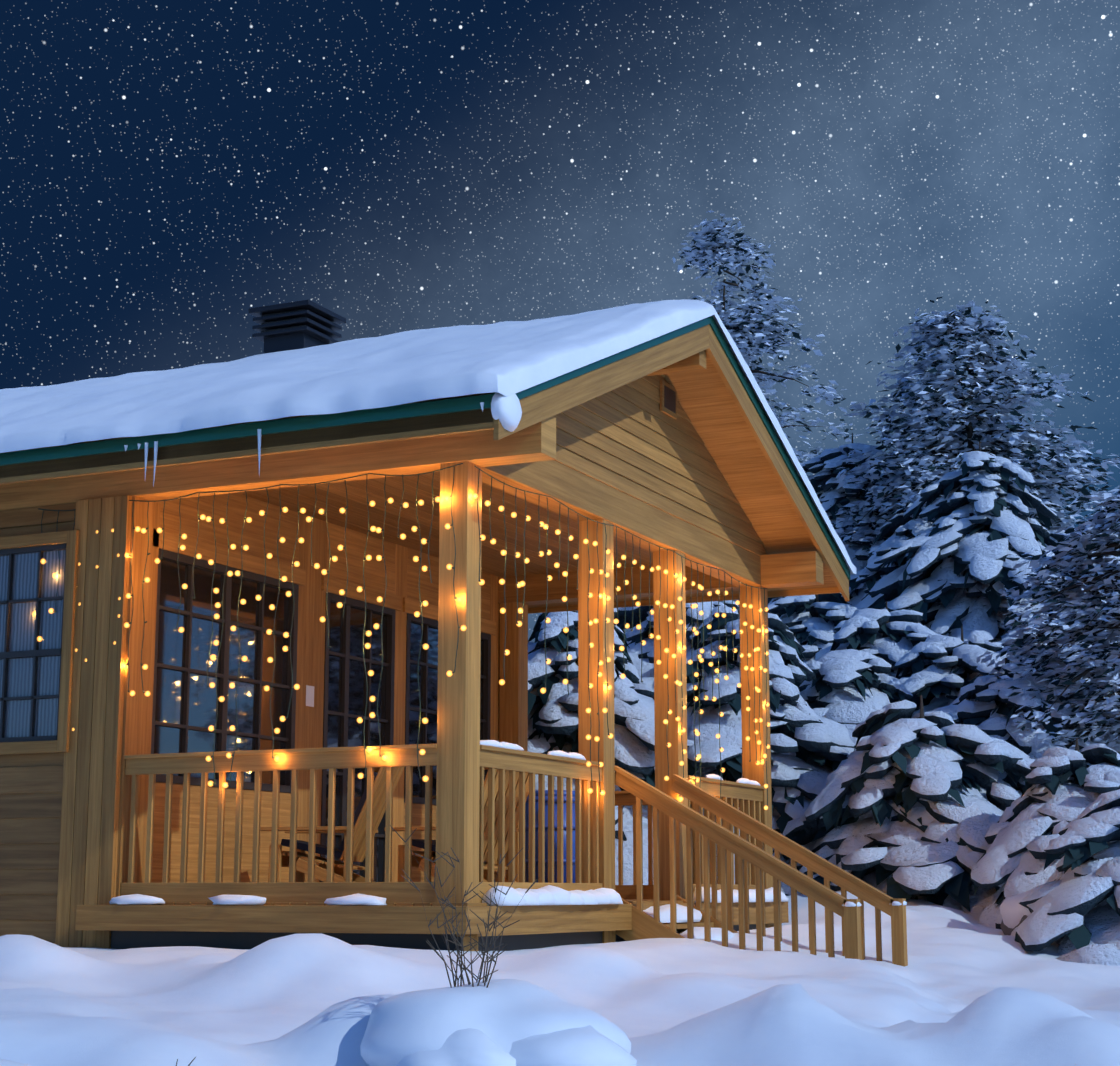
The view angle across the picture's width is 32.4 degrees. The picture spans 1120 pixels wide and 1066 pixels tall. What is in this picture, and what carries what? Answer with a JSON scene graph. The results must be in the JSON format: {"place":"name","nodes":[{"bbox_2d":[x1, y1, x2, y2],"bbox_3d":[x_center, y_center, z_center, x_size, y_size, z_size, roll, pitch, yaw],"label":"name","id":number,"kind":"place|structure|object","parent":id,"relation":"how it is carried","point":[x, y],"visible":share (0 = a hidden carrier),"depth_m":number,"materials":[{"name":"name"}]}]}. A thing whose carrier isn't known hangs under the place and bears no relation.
{"place":"outdoors","nodes":[
{"label":"outdoors","id":0,"kind":"place"},
{"bbox_2d":[0,890,1119,1065],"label":"ground snow","id":1,"kind":"structure","parent":0,"point":[963,989],"depth_m":10.95,"materials":[{"name":"white snow"}]},
{"bbox_2d":[0,316,849,950],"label":"cabin","id":2,"kind":"object","parent":1,"relation":"on","point":[670,440],"visible":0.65,"depth_m":15.30,"materials":[{"name":"brown wood"}]},
{"bbox_2d":[248,300,345,353],"bbox_3d":[-2.532,-1.695,18.535,0.680,0.865,0.680,-5,-12,25],"label":"chimney cap","id":3,"kind":"object","parent":2,"relation":"on","point":[302,324],"visible":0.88,"depth_m":18.36,"materials":[{"name":"grey metal"}]},
{"bbox_2d":[260,767,404,881],"bbox_3d":[-1.756,2.312,15.084,1.012,1.144,0.802,-2,-11,10],"label":"porch chair","id":4,"kind":"object","parent":2,"relation":"on","point":[379,809],"visible":0.56,"depth_m":14.87,"materials":[{"name":"brown wood"}]},
{"bbox_2d":[32,463,769,809],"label":"curtain lights","id":5,"kind":"object","parent":2,"relation":"attached to","point":[424,603],"visible":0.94,"depth_m":14.45,"materials":[{"name":"yellow glass"}]},
{"bbox_2d":[0,299,855,574],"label":"roof snow","id":6,"kind":"structure","parent":2,"relation":"on","point":[506,358],"depth_m":14.50,"materials":[{"name":"white snow"}]},
{"bbox_2d":[120,744,764,902],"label":"porch railings","id":7,"kind":"object","parent":2,"relation":"on","point":[351,759],"visible":0.73,"depth_m":13.90,"materials":[{"name":"brown wood"}]},
{"bbox_2d":[384,753,540,881],"bbox_3d":[-0.716,2.285,14.944,1.012,1.144,0.802,-7,-13,34],"label":"porch chair","id":8,"kind":"object","parent":2,"relation":"on","point":[419,843],"visible":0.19,"depth_m":14.86,"materials":[{"name":"brown wood"}]},
{"bbox_2d":[109,392,906,906],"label":"icicles and snow caps","id":9,"kind":"object","parent":2,"relation":"on","point":[507,410],"visible":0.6,"depth_m":13.64,"materials":[{"name":"white snow"}]},
{"bbox_2d":[525,790,574,882],"bbox_3d":[-0.053,2.604,16.046,0.570,0.900,0.570,-5,-12,25],"label":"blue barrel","id":10,"kind":"object","parent":2,"relation":"on","point":[546,834],"visible":0.15,"depth_m":15.83,"materials":[{"name":"blue plastic"}]},
{"bbox_2d":[390,825,539,987],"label":"bush twigs","id":11,"kind":"object","parent":1,"relation":"on","point":[458,955],"visible":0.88,"depth_m":8.16,"materials":[{"name":"brown plant"}]},
{"bbox_2d":[360,979,636,1065],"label":"snow mound","id":12,"kind":"object","parent":1,"relation":"on","point":[505,1022],"visible":0.98,"depth_m":7.78,"materials":[{"name":"white snow"}]},
{"bbox_2d":[528,611,654,884],"bbox_3d":[0.259,3.438,22.476,4.228,5.683,4.768,0,-11,-2],"label":"fir","id":13,"kind":"object","parent":1,"relation":"on","point":[553,717],"visible":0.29,"depth_m":21.86,"materials":[{"name":"white plant"}]},
{"bbox_2d":[614,600,739,728],"bbox_3d":[1.515,3.553,23.841,4.962,6.203,4.856,-5,-12,25],"label":"fir","id":14,"kind":"object","parent":1,"relation":"on","point":[633,637],"depth_m":23.82,"materials":[{"name":"white plant"}]},
{"bbox_2d":[615,766,907,966],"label":"porch stairs","id":15,"kind":"structure","parent":1,"relation":"on","point":[656,920],"depth_m":15.21,"materials":[{"name":"brown wood"}]},
{"bbox_2d":[686,606,855,895],"bbox_3d":[2.244,3.515,22.983,4.261,5.465,4.342,-5,-12,25],"label":"fir","id":16,"kind":"object","parent":1,"relation":"on","point":[811,749],"visible":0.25,"depth_m":22.39,"materials":[{"name":"white plant"}]},
{"bbox_2d":[672,210,875,613],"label":"pine above roof","id":17,"kind":"object","parent":1,"relation":"on","point":[723,247],"visible":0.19,"depth_m":43.59,"materials":[{"name":"teal plant"}]},
{"bbox_2d":[768,593,861,691],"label":"fir","id":18,"kind":"object","parent":1,"relation":"on","point":[813,626],"visible":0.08,"depth_m":29.67,"materials":[{"name":"white plant"}]},
{"bbox_2d":[768,433,919,620],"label":"fir","id":19,"kind":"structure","parent":1,"relation":"on","point":[828,494],"depth_m":34.94,"materials":[{"name":"green plant"}]},
{"bbox_2d":[799,649,912,744],"bbox_3d":[3.561,4.217,23.709,4.677,5.579,4.866,-10,-14,43],"label":"fir","id":20,"kind":"object","parent":1,"relation":"on","point":[850,689],"visible":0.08,"depth_m":23.59,"materials":[{"name":"white plant"}]},
{"bbox_2d":[802,601,936,710],"bbox_3d":[4.735,4.129,27.615,4.975,6.114,5.480,-5,-12,25],"label":"fir","id":21,"kind":"object","parent":1,"relation":"on","point":[891,638],"depth_m":27.42,"materials":[{"name":"white plant"}]},
{"bbox_2d":[849,513,934,608],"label":"tall fir","id":22,"kind":"object","parent":1,"relation":"on","point":[905,529],"visible":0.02,"depth_m":32.25,"materials":[{"name":"white plant"}]},
{"bbox_2d":[773,695,1034,912],"bbox_3d":[4.119,3.984,21.205,4.332,4.421,3.905,-5,-12,25],"label":"fir","id":23,"kind":"object","parent":1,"relation":"on","point":[905,803],"visible":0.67,"depth_m":20.73,"materials":[{"name":"white plant"}]},
{"bbox_2d":[893,626,1011,714],"bbox_3d":[5.353,4.189,26.672,5.053,5.794,4.952,-5,-12,25],"label":"fir","id":24,"kind":"object","parent":1,"relation":"on","point":[946,669],"visible":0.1,"depth_m":26.25,"materials":[{"name":"white plant"}]},
{"bbox_2d":[826,297,1119,589],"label":"pine","id":25,"kind":"object","parent":1,"relation":"on","point":[949,412],"visible":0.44,"depth_m":33.61,"materials":[{"name":"teal"}]},
{"bbox_2d":[855,442,1105,696],"bbox_3d":[6.579,3.483,29.709,6.650,10.008,6.785,-5,-12,25],"label":"tall fir","id":26,"kind":"object","parent":1,"relation":"on","point":[942,580],"visible":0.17,"depth_m":29.38,"materials":[{"name":"white plant"}]},
{"bbox_2d":[1000,888,1033,934],"bbox_3d":[4.592,3.600,17.729,1.103,0.759,0.958,-5,-12,25],"label":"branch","id":27,"kind":"object","parent":1,"relation":"on","point":[1014,913],"visible":0.17,"depth_m":17.73,"materials":[{"name":"grey"}]},
{"bbox_2d":[932,658,1119,793],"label":"fir","id":28,"kind":"object","parent":1,"relation":"on","point":[980,702],"visible":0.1,"depth_m":22.98,"materials":[{"name":"white plant"}]},
{"bbox_2d":[964,472,1119,756],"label":"pine","id":29,"kind":"object","parent":1,"relation":"on","point":[1091,615],"visible":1,"depth_m":23.18,"materials":[{"name":"teal"}]},
{"bbox_2d":[967,738,1119,929],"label":"fir","id":30,"kind":"object","parent":1,"relation":"on","point":[1065,786],"visible":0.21,"depth_m":19.14,"materials":[{"name":"white plant"}]},
{"bbox_2d":[1000,626,1119,706],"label":"fir","id":31,"kind":"object","parent":1,"relation":"on","point":[1060,663],"depth_m":27.72,"materials":[{"name":"green plant"}]},
{"bbox_2d":[1010,789,1119,965],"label":"fir","id":32,"kind":"object","parent":1,"relation":"on","point":[1072,904],"visible":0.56,"depth_m":16.92,"materials":[{"name":"white plant"}]},
{"bbox_2d":[1066,527,1119,653],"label":"tall fir","id":33,"kind":"object","parent":1,"relation":"on","point":[1117,558],"depth_m":30.36,"materials":[{"name":"green plant"}]},
{"bbox_2d":[0,0,1119,642],"label":"sky","id":34,"kind":"structure","parent":0,"point":[171,170],"materials":[{"name":"blue"}]}
]}

